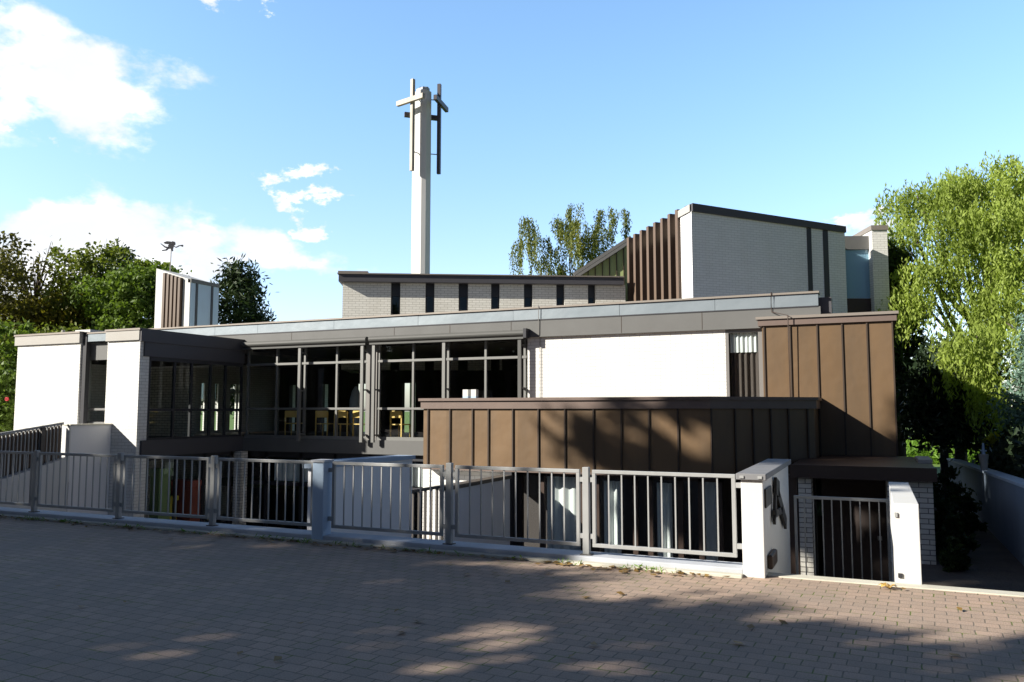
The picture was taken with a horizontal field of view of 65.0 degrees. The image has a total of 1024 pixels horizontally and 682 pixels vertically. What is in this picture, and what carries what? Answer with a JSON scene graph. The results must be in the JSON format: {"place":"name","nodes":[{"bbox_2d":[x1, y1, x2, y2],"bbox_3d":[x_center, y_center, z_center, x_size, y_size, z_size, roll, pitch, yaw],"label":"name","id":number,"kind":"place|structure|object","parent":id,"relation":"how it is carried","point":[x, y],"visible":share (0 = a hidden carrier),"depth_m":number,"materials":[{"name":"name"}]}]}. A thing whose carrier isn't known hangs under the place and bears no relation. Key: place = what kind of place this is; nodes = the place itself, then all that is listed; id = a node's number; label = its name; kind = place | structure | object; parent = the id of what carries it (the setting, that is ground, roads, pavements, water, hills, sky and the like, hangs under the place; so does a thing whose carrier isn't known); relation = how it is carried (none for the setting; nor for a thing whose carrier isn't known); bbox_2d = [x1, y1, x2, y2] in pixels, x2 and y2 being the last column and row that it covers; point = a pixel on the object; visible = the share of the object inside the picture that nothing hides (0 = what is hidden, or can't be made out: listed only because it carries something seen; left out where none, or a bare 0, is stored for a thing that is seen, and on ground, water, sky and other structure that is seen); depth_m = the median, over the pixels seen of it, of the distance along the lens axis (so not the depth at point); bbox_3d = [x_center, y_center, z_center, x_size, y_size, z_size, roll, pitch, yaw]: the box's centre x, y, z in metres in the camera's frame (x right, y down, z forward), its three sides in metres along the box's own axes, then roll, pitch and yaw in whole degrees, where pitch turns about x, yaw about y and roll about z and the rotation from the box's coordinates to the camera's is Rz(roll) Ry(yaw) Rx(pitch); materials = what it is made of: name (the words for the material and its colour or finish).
{"place":"outdoors","nodes":[
{"label":"outdoors","id":0,"kind":"place"},
{"bbox_2d":[95,236,139,279],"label":"broadleaf tree","id":1,"kind":"object","parent":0,"point":[122,258],"visible":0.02,"depth_m":53.52,"materials":[{"name":"green plant"}]},
{"bbox_2d":[170,495,178,519],"bbox_3d":[-9.601,5.121,22.362,0.360,1.600,0.460,-2,-5,24],"label":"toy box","id":2,"kind":"object","parent":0,"point":[171,505],"visible":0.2,"depth_m":22.34,"materials":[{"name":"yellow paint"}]},
{"bbox_2d":[171,479,201,521],"bbox_3d":[-9.362,4.968,22.927,0.960,2.000,0.460,-2,-5,24],"label":"cupboard","id":3,"kind":"object","parent":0,"point":[194,504],"visible":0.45,"depth_m":22.73,"materials":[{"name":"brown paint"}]},
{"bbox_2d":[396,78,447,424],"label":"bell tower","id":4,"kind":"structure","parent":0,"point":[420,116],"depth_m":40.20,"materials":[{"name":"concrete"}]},
{"bbox_2d":[14,291,936,581],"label":"parish hall","id":5,"kind":"structure","parent":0,"point":[636,385],"depth_m":19.36,"materials":[{"name":"white paint"}]},
{"bbox_2d":[87,360,104,423],"bbox_3d":[-11.201,1.381,21.872,1.050,1.730,0.100,-2,-5,24],"label":"window","id":6,"kind":"structure","parent":5,"relation":"in","point":[89,408],"depth_m":22.03,"materials":[{"name":"silver metal"}]},
{"bbox_2d":[149,467,172,519],"bbox_3d":[-9.628,4.686,21.971,0.410,2.400,0.460,-2,-5,24],"label":"shelf unit","id":7,"kind":"object","parent":5,"relation":"on","point":[158,488],"visible":0.52,"depth_m":21.88,"materials":[{"name":"green paint"}]},
{"bbox_2d":[144,451,232,523],"bbox_3d":[-9.045,4.570,22.489,0.080,2.820,3.200,-2,-5,24],"label":"window","id":8,"kind":"structure","parent":5,"relation":"in","point":[230,453],"depth_m":22.94,"materials":[{"name":"grey metal"}]},
{"bbox_2d":[146,357,243,439],"bbox_3d":[-8.914,1.646,22.800,0.090,2.200,3.480,-2,-5,24],"label":"window","id":9,"kind":"structure","parent":5,"relation":"in","point":[174,360],"depth_m":22.63,"materials":[{"name":"grey metal"}]},
{"bbox_2d":[274,463,307,481],"bbox_3d":[-6.135,3.821,23.596,2.100,0.600,0.055,-2,-5,24],"label":"curtain","id":10,"kind":"object","parent":5,"relation":"hanging from","point":[281,471],"visible":0.37,"depth_m":23.79,"materials":[{"name":"white fabric"}]},
{"bbox_2d":[284,411,302,434],"bbox_3d":[-6.612,2.526,24.420,0.432,0.820,0.415,-1,-5,15],"label":"chair","id":11,"kind":"object","parent":5,"relation":"on","point":[290,413],"visible":0.64,"depth_m":24.27,"materials":[{"name":"yellow wood"}]},
{"bbox_2d":[244,344,366,439],"bbox_3d":[-6.050,1.476,23.522,4.380,2.740,0.110,-2,-5,24],"label":"window","id":12,"kind":"structure","parent":5,"relation":"in","point":[337,362],"depth_m":23.54,"materials":[{"name":"silver metal"}]},
{"bbox_2d":[315,411,333,435],"bbox_3d":[-5.544,2.476,23.833,0.432,0.820,0.415,-2,-5,21],"label":"chair","id":13,"kind":"object","parent":5,"relation":"on","point":[321,414],"visible":0.84,"depth_m":23.69,"materials":[{"name":"yellow wood"}]},
{"bbox_2d":[250,451,422,529],"bbox_3d":[-4.218,4.575,22.549,8.000,2.820,0.100,-2,-5,24],"label":"window","id":14,"kind":"structure","parent":5,"relation":"in","point":[266,454],"depth_m":23.49,"materials":[{"name":"grey metal"}]},
{"bbox_2d":[334,411,351,435],"bbox_3d":[-4.884,2.434,23.342,0.432,0.820,0.415,-1,-5,15],"label":"chair","id":15,"kind":"object","parent":5,"relation":"on","point":[342,414],"visible":0.77,"depth_m":23.16,"materials":[{"name":"yellow wood"}]},
{"bbox_2d":[349,386,359,435],"bbox_3d":[-5.032,2.256,25.830,0.400,1.600,0.400,-2,-5,24],"label":"statue","id":16,"kind":"object","parent":5,"relation":"on","point":[354,401],"visible":0.72,"depth_m":25.68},
{"bbox_2d":[352,411,364,435],"bbox_3d":[-4.299,2.415,23.113,0.432,0.820,0.415,-4,-6,38],"label":"chair","id":17,"kind":"object","parent":5,"relation":"on","point":[356,414],"visible":0.37,"depth_m":23.06,"materials":[{"name":"yellow wood"}]},
{"bbox_2d":[390,411,410,436],"bbox_3d":[-3.142,2.368,22.564,0.432,0.820,0.415,-3,-6,32],"label":"chair","id":18,"kind":"object","parent":5,"relation":"on","point":[395,414],"visible":0.95,"depth_m":22.46,"materials":[{"name":"yellow wood"}]},
{"bbox_2d":[412,467,422,486],"bbox_3d":[-3.397,3.707,22.375,3.100,0.620,0.055,-2,-5,24],"label":"curtain","id":19,"kind":"object","parent":5,"relation":"hanging from","point":[415,476],"visible":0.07,"depth_m":22.02,"materials":[{"name":"white fabric"}]},
{"bbox_2d":[376,338,527,440],"bbox_3d":[-1.679,1.310,21.569,4.540,2.740,0.110,-2,-5,24],"label":"window","id":20,"kind":"structure","parent":5,"relation":"in","point":[524,357],"depth_m":21.90,"materials":[{"name":"silver metal"}]},
{"bbox_2d":[463,389,469,397],"bbox_3d":[-1.181,1.395,20.871,0.150,0.270,0.140,-2,-5,24],"label":"carton","id":21,"kind":"object","parent":5,"relation":"on","point":[466,393],"visible":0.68,"depth_m":20.81,"materials":[{"name":"white cardboard"}]},
{"bbox_2d":[471,389,477,397],"bbox_3d":[-0.967,1.387,20.775,0.150,0.270,0.140,-2,-5,24],"label":"carton","id":22,"kind":"object","parent":5,"relation":"on","point":[474,393],"visible":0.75,"depth_m":20.72,"materials":[{"name":"white cardboard"}]},
{"bbox_2d":[547,476,580,550],"bbox_3d":[1.105,3.988,16.729,0.800,2.300,0.080,-2,-5,24],"label":"curtain","id":23,"kind":"object","parent":5,"relation":"hanging from","point":[570,514],"visible":0.45,"depth_m":16.79,"materials":[{"name":"white fabric"}]},
{"bbox_2d":[604,481,620,553],"bbox_3d":[2.041,3.977,16.312,0.345,2.250,0.079,-3,-6,31],"label":"curtain","id":24,"kind":"object","parent":5,"relation":"hanging from","point":[615,512],"visible":0.56,"depth_m":16.34,"materials":[{"name":"white fabric"}]},
{"bbox_2d":[337,203,889,373],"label":"church","id":25,"kind":"structure","parent":5,"relation":"on","point":[693,250],"depth_m":28.37,"materials":[{"name":"brick"}]},
{"bbox_2d":[391,284,399,314],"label":"window","id":26,"kind":"structure","parent":25,"relation":"in","point":[395,288],"depth_m":28.77,"materials":[{"name":"black glass"}]},
{"bbox_2d":[425,284,433,312],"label":"window","id":27,"kind":"structure","parent":25,"relation":"in","point":[429,287],"depth_m":28.87,"materials":[{"name":"black glass"}]},
{"bbox_2d":[459,284,467,310],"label":"window","id":28,"kind":"structure","parent":25,"relation":"in","point":[463,288],"depth_m":28.96,"materials":[{"name":"black glass"}]},
{"bbox_2d":[491,285,498,308],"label":"window","id":29,"kind":"structure","parent":25,"relation":"in","point":[494,288],"depth_m":29.05,"materials":[{"name":"black glass"}]},
{"bbox_2d":[524,285,531,306],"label":"window","id":30,"kind":"structure","parent":25,"relation":"in","point":[527,288],"depth_m":29.14,"materials":[{"name":"black glass"}]},
{"bbox_2d":[556,285,563,304],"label":"window","id":31,"kind":"structure","parent":25,"relation":"in","point":[559,289],"depth_m":29.23,"materials":[{"name":"black glass"}]},
{"bbox_2d":[588,286,594,303],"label":"window","id":32,"kind":"structure","parent":25,"relation":"in","point":[591,289],"depth_m":29.32,"materials":[{"name":"black glass"}]},
{"bbox_2d":[518,472,723,560],"bbox_3d":[2.082,4.064,16.150,4.250,2.750,0.100,-2,-5,24],"label":"window","id":33,"kind":"structure","parent":5,"relation":"in","point":[680,481],"depth_m":15.94,"materials":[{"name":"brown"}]},
{"bbox_2d":[657,483,672,556],"bbox_3d":[3.024,3.940,15.877,0.291,2.250,0.080,-3,-6,35],"label":"curtain","id":34,"kind":"object","parent":5,"relation":"hanging from","point":[667,516],"visible":0.58,"depth_m":15.90,"materials":[{"name":"white fabric"}]},
{"bbox_2d":[705,482,717,560],"bbox_3d":[3.867,3.883,15.500,0.250,2.300,0.036,-2,-5,24],"label":"curtain","id":35,"kind":"object","parent":5,"relation":"hanging from","point":[711,515],"visible":0.42,"depth_m":15.54,"materials":[{"name":"white fabric"}]},
{"bbox_2d":[730,332,757,352],"bbox_3d":[5.368,0.038,18.611,0.620,0.450,0.053,-2,-5,24],"label":"curtain","id":36,"kind":"object","parent":5,"relation":"hanging from","point":[743,342],"visible":1,"depth_m":18.62,"materials":[{"name":"white fabric"}]},
{"bbox_2d":[725,328,763,396],"bbox_3d":[5.353,0.650,18.489,0.830,1.850,0.100,-2,-5,24],"label":"window","id":37,"kind":"structure","parent":5,"relation":"in","point":[760,352],"depth_m":18.49,"materials":[{"name":"grey"}]},
{"bbox_2d":[731,352,758,396],"bbox_3d":[5.380,0.972,18.559,0.620,1.420,0.083,-2,-5,24],"label":"curtain","id":38,"kind":"object","parent":5,"relation":"hanging from","point":[744,375],"visible":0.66,"depth_m":18.57,"materials":[{"name":"grey fabric"}]},
{"bbox_2d":[821,478,888,581],"bbox_3d":[6.820,3.747,16.025,1.180,2.460,0.100,-2,-5,24],"label":"door","id":39,"kind":"structure","parent":5,"relation":"in","point":[852,488],"depth_m":15.97,"materials":[{"name":"grey metal"}]},
{"bbox_2d":[0,517,1023,681],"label":"pavement","id":40,"kind":"structure","parent":0,"point":[197,607],"depth_m":6.13,"materials":[{"name":"brick"}]},
{"bbox_2d":[311,459,333,539],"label":"gate pillar","id":41,"kind":"structure","parent":40,"relation":"on","point":[321,498],"depth_m":9.83,"materials":[{"name":"blue paint"}]},
{"bbox_2d":[214,458,312,526],"bbox_3d":[-3.170,1.921,10.304,1.710,0.805,0.040,-2,-5,24],"label":"bar fence","id":42,"kind":"object","parent":41,"relation":"attached to","point":[234,518],"visible":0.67,"depth_m":10.31,"materials":[{"name":"metal"}]},
{"bbox_2d":[328,461,445,535],"bbox_3d":[-1.496,1.857,9.556,1.700,0.805,0.040,-2,-5,24],"label":"bar fence","id":43,"kind":"object","parent":41,"relation":"attached to","point":[331,518],"visible":1,"depth_m":9.54,"materials":[{"name":"metal"}]},
{"bbox_2d":[2,514,674,573],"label":"weeds","id":44,"kind":"object","parent":40,"relation":"on","point":[421,549],"visible":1,"depth_m":9.69,"materials":[{"name":"green plant"}]},
{"bbox_2d":[0,507,742,573],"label":"plinth","id":45,"kind":"structure","parent":40,"relation":"on","point":[686,563],"depth_m":9.30,"materials":[{"name":"concrete"}]},
{"bbox_2d":[28,450,39,511],"bbox_3d":[-7.158,2.106,12.082,0.120,0.920,0.100,-2,-5,24],"label":"fence post","id":46,"kind":"object","parent":45,"relation":"on","point":[34,507],"visible":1,"depth_m":12.06,"materials":[{"name":"metal"}]},
{"bbox_2d":[0,451,33,505],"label":"bar fence","id":47,"kind":"object","parent":46,"relation":"attached to","point":[30,484],"visible":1,"depth_m":12.24,"materials":[{"name":"metal"}]},
{"bbox_2d":[35,452,116,511],"bbox_3d":[-6.355,2.042,11.726,1.770,0.805,0.040,-2,-5,24],"label":"bar fence","id":48,"kind":"object","parent":46,"relation":"attached to","point":[38,497],"visible":1,"depth_m":11.71,"materials":[{"name":"metal"}]},
{"bbox_2d":[112,453,123,518],"bbox_3d":[-5.543,2.044,11.361,0.120,0.920,0.100,-2,-5,24],"label":"fence post","id":49,"kind":"object","parent":45,"relation":"on","point":[119,489],"visible":1,"depth_m":11.34,"materials":[{"name":"metal"}]},
{"bbox_2d":[120,455,210,518],"bbox_3d":[-4.749,1.981,11.009,1.730,0.805,0.040,-2,-5,24],"label":"bar fence","id":50,"kind":"object","parent":49,"relation":"attached to","point":[160,513],"visible":1,"depth_m":10.99,"materials":[{"name":"metal"}]},
{"bbox_2d":[206,456,217,525],"bbox_3d":[-3.955,1.983,10.652,0.120,0.920,0.100,-2,-5,24],"label":"fence post","id":51,"kind":"object","parent":45,"relation":"on","point":[213,492],"visible":1,"depth_m":10.63,"materials":[{"name":"metal"}]},
{"bbox_2d":[442,463,455,544],"bbox_3d":[-0.716,1.860,9.204,0.120,0.920,0.100,-2,-5,24],"label":"fence post","id":52,"kind":"object","parent":45,"relation":"on","point":[449,509],"visible":1,"depth_m":9.18,"materials":[{"name":"metal"}]},
{"bbox_2d":[451,465,582,545],"bbox_3d":[0.042,1.798,8.869,1.650,0.805,0.040,-2,-5,24],"label":"bar fence","id":53,"kind":"object","parent":52,"relation":"attached to","point":[455,474],"visible":1,"depth_m":8.85,"materials":[{"name":"metal"}]},
{"bbox_2d":[580,467,593,555],"bbox_3d":[0.790,1.802,8.532,0.120,0.920,0.100,-2,-5,24],"label":"fence post","id":54,"kind":"object","parent":45,"relation":"on","point":[586,509],"visible":1,"depth_m":8.51,"materials":[{"name":"metal"}]},
{"bbox_2d":[589,470,741,557],"bbox_3d":[1.529,1.742,8.204,1.630,0.805,0.040,-2,-5,24],"label":"bar fence","id":55,"kind":"object","parent":54,"relation":"attached to","point":[734,486],"visible":0.99,"depth_m":8.18,"materials":[{"name":"metal"}]},
{"bbox_2d":[0,514,742,578],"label":"edge strip","id":56,"kind":"object","parent":40,"relation":"on","point":[633,567],"visible":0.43,"depth_m":9.06,"materials":[{"name":"concrete"}]},
{"bbox_2d":[0,515,1023,661],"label":"fallen leaves","id":57,"kind":"object","parent":40,"relation":"on","point":[749,626],"visible":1,"depth_m":8.29,"materials":[{"name":"brown plant"}]},
{"bbox_2d":[736,459,790,577],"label":"sign wall","id":58,"kind":"structure","parent":40,"relation":"on","point":[765,518],"depth_m":7.86,"materials":[{"name":"concrete"}]},
{"bbox_2d":[878,583,897,587],"bbox_3d":[3.365,2.193,7.207,0.173,0.035,0.136,-2,-5,24],"label":"dry leaf","id":59,"kind":"object","parent":40,"relation":"on","point":[887,585],"visible":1,"depth_m":7.21,"materials":[{"name":"yellow plant"}]},
{"bbox_2d":[766,572,1023,596],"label":"kerb","id":60,"kind":"structure","parent":40,"relation":"on","point":[915,586],"depth_m":7.33,"materials":[{"name":"concrete"}]},
{"bbox_2d":[0,0,1023,411],"label":"sky","id":61,"kind":"structure","parent":0,"point":[274,133],"materials":[{"name":"blue"}]},
{"bbox_2d":[200,411,1012,515],"bbox_3d":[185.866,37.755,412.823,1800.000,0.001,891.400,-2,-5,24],"label":"ground","id":62,"kind":"structure","parent":0,"point":[406,429],"depth_m":28.90,"materials":[{"name":"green plant"}]},
{"bbox_2d":[2,357,16,433],"bbox_3d":[-18.699,2.685,30.004,2.760,4.785,2.617,-2,-5,24],"label":"young tree","id":63,"kind":"object","parent":62,"relation":"on","point":[8,369],"visible":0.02,"depth_m":29.46,"materials":[{"name":"green plant"}]},
{"bbox_2d":[0,317,37,430],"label":"young tree","id":64,"kind":"object","parent":62,"relation":"on","point":[26,328],"visible":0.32,"depth_m":29.16,"materials":[{"name":"green plant"}]},
{"bbox_2d":[0,230,53,349],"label":"broadleaf tree","id":65,"kind":"object","parent":62,"relation":"on","point":[9,304],"visible":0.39,"depth_m":43.07,"materials":[{"name":"green plant"}]},
{"bbox_2d":[1,238,70,318],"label":"tree","id":66,"kind":"object","parent":62,"relation":"on","point":[37,285],"visible":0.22,"depth_m":46.20,"materials":[{"name":"green plant"}]},
{"bbox_2d":[0,315,89,358],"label":"broadleaf tree","id":67,"kind":"object","parent":62,"relation":"on","point":[54,330],"visible":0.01,"depth_m":36.86,"materials":[{"name":"green plant"}]},
{"bbox_2d":[1,286,98,337],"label":"broadleaf tree","id":68,"kind":"object","parent":62,"relation":"on","point":[52,319],"visible":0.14,"depth_m":44.20,"materials":[{"name":"green plant"}]},
{"bbox_2d":[35,232,148,331],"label":"broadleaf tree","id":69,"kind":"object","parent":62,"relation":"on","point":[86,264],"visible":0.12,"depth_m":46.16,"materials":[{"name":"green plant"}]},
{"bbox_2d":[66,259,191,330],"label":"broadleaf tree","id":70,"kind":"object","parent":62,"relation":"on","point":[138,289],"visible":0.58,"depth_m":42.51,"materials":[{"name":"green plant"}]},
{"bbox_2d":[118,258,181,326],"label":"broadleaf tree","id":71,"kind":"object","parent":62,"relation":"on","point":[146,263],"visible":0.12,"depth_m":50.54,"materials":[{"name":"green plant"}]},
{"bbox_2d":[154,268,219,400],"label":"vent tower","id":72,"kind":"structure","parent":62,"relation":"on","point":[182,300],"depth_m":36.36,"materials":[{"name":"white"}]},
{"bbox_2d":[161,241,182,271],"bbox_3d":[-15.905,-3.327,37.512,1.058,2.689,0.050,0,-5,0],"label":"weathervane","id":73,"kind":"object","parent":72,"relation":"attached to","point":[171,245],"visible":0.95,"depth_m":37.58,"materials":[{"name":"grey metal"}]},
{"bbox_2d":[201,254,276,425],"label":"broadleaf tree","id":74,"kind":"object","parent":62,"relation":"on","point":[240,292],"visible":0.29,"depth_m":45.79,"materials":[{"name":"green plant"}]},
{"bbox_2d":[508,203,631,275],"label":"birch tree","id":75,"kind":"object","parent":62,"relation":"on","point":[583,247],"visible":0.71,"depth_m":54.64,"materials":[{"name":"green plant"}]},
{"bbox_2d":[906,436,978,464],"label":"grass","id":76,"kind":"structure","parent":62,"relation":"on","point":[912,452],"depth_m":37.29,"materials":[{"name":"green plant"}]},
{"bbox_2d":[872,150,1023,441],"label":"willow tree","id":77,"kind":"object","parent":62,"relation":"on","point":[972,229],"visible":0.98,"depth_m":27.53,"materials":[{"name":"green plant"}]},
{"bbox_2d":[895,325,1015,462],"bbox_3d":[13.687,2.046,24.963,4.505,5.192,4.591,0,-5,-1],"label":"yew tree","id":78,"kind":"object","parent":62,"relation":"on","point":[928,417],"visible":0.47,"depth_m":24.32,"materials":[{"name":"green plant"}]},
{"bbox_2d":[939,446,1023,565],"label":"garden wall","id":79,"kind":"structure","parent":62,"relation":"on","point":[1000,495],"depth_m":15.36,"materials":[{"name":"grey concrete"}]},
{"bbox_2d":[978,443,988,477],"bbox_3d":[10.212,2.685,17.399,0.185,0.950,0.185,0,-5,2],"label":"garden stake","id":80,"kind":"object","parent":79,"relation":"attached to","point":[983,458],"visible":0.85,"depth_m":17.36,"materials":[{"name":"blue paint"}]},
{"bbox_2d":[973,424,1023,478],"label":"hedge","id":81,"kind":"object","parent":62,"relation":"on","point":[1006,455],"visible":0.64,"depth_m":17.81,"materials":[{"name":"green plant"}]},
{"bbox_2d":[981,431,1007,464],"bbox_3d":[13.157,2.958,20.769,1.766,1.271,1.376,-2,-5,24],"label":"yellow shrub","id":82,"kind":"object","parent":81,"relation":"on","point":[991,438],"visible":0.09,"depth_m":20.90,"materials":[{"name":"green plant"}]},
{"bbox_2d":[978,299,1023,440],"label":"blue spruce","id":83,"kind":"object","parent":62,"relation":"on","point":[1017,404],"visible":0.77,"depth_m":19.33,"materials":[{"name":"green plant"}]},
{"bbox_2d":[891,476,1023,591],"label":"garden bed","id":84,"kind":"object","parent":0,"point":[997,564],"depth_m":12.43,"materials":[{"name":"soil"}]},
{"bbox_2d":[887,234,937,455],"bbox_3d":[14.363,0.416,30.124,3.718,9.308,3.609,-2,-5,24],"label":"spruce tree","id":85,"kind":"object","parent":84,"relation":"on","point":[896,254],"visible":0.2,"depth_m":29.75,"materials":[{"name":"green plant"}]},
{"bbox_2d":[933,491,964,541],"bbox_3d":[7.954,3.282,14.831,0.917,1.007,0.632,1,-5,-15],"label":"bed shrub","id":86,"kind":"object","parent":84,"relation":"on","point":[942,511],"visible":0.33,"depth_m":14.76,"materials":[{"name":"green plant"}]},
{"bbox_2d":[937,536,972,572],"bbox_3d":[6.857,3.313,12.476,0.569,0.583,0.408,1,-5,-14],"label":"bed shrub","id":87,"kind":"object","parent":84,"relation":"on","point":[951,558],"visible":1,"depth_m":12.41,"materials":[{"name":"green plant"}]},
{"bbox_2d":[933,457,976,512],"bbox_3d":[10.078,3.399,18.803,1.396,1.448,1.048,-2,-5,24],"label":"bed shrub","id":88,"kind":"object","parent":84,"relation":"on","point":[954,488],"visible":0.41,"depth_m":18.73,"materials":[{"name":"green plant"}]},
{"bbox_2d":[935,513,980,557],"bbox_3d":[7.402,3.282,13.552,0.836,0.792,0.537,-1,-5,6],"label":"bed shrub","id":89,"kind":"object","parent":84,"relation":"on","point":[952,528],"visible":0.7,"depth_m":13.46,"materials":[{"name":"green plant"}]},
{"bbox_2d":[948,493,987,535],"bbox_3d":[8.896,3.473,16.013,0.898,0.922,0.727,2,-5,-20],"label":"bed shrub","id":90,"kind":"object","parent":84,"relation":"on","point":[964,502],"visible":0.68,"depth_m":15.89,"materials":[{"name":"green plant"}]},
{"bbox_2d":[925,584,1018,591],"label":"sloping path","id":91,"kind":"structure","parent":0,"point":[976,588],"depth_m":11.00,"materials":[{"name":"grey concrete"}]},
{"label":"entrance path","id":92,"kind":"structure","parent":0,"visible":0},
{"bbox_2d":[889,482,921,584],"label":"gate wall","id":93,"kind":"structure","parent":92,"relation":"on","point":[905,535],"depth_m":7.42,"materials":[{"name":"concrete"}]},
{"bbox_2d":[794,495,891,581],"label":"entrance gate","id":94,"kind":"structure","parent":93,"relation":"attached to","point":[850,499],"depth_m":9.78,"materials":[{"name":"metal"}]},
{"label":"courtyard floor","id":95,"kind":"structure","parent":0,"visible":0},
{"bbox_2d":[0,361,16,434],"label":"rose bush","id":96,"kind":"object","parent":95,"relation":"on","point":[7,409],"visible":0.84,"depth_m":25.32,"materials":[{"name":"green plant"}]},
{"bbox_2d":[0,423,111,514],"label":"ramp wall","id":97,"kind":"structure","parent":95,"relation":"on","point":[88,438],"depth_m":20.24,"materials":[{"name":"stone"}]},
{"bbox_2d":[0,422,63,477],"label":"railing","id":98,"kind":"object","parent":97,"relation":"attached to","point":[45,438],"visible":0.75,"depth_m":19.30,"materials":[{"name":"metal"}]},
{"bbox_2d":[302,455,415,537],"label":"ramp wall","id":99,"kind":"structure","parent":95,"relation":"on","point":[405,490],"depth_m":11.64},
{"bbox_2d":[438,472,517,545],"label":"ramp wall","id":100,"kind":"structure","parent":95,"relation":"on","point":[487,506],"depth_m":15.74,"materials":[{"name":"concrete"}]},
{"bbox_2d":[411,485,443,539],"bbox_3d":[-1.663,3.163,13.303,0.050,1.410,2.120,-2,-5,24],"label":"railing","id":101,"kind":"object","parent":100,"relation":"attached to","point":[426,489],"visible":0.2,"depth_m":13.72,"materials":[{"name":"metal"}]}
]}

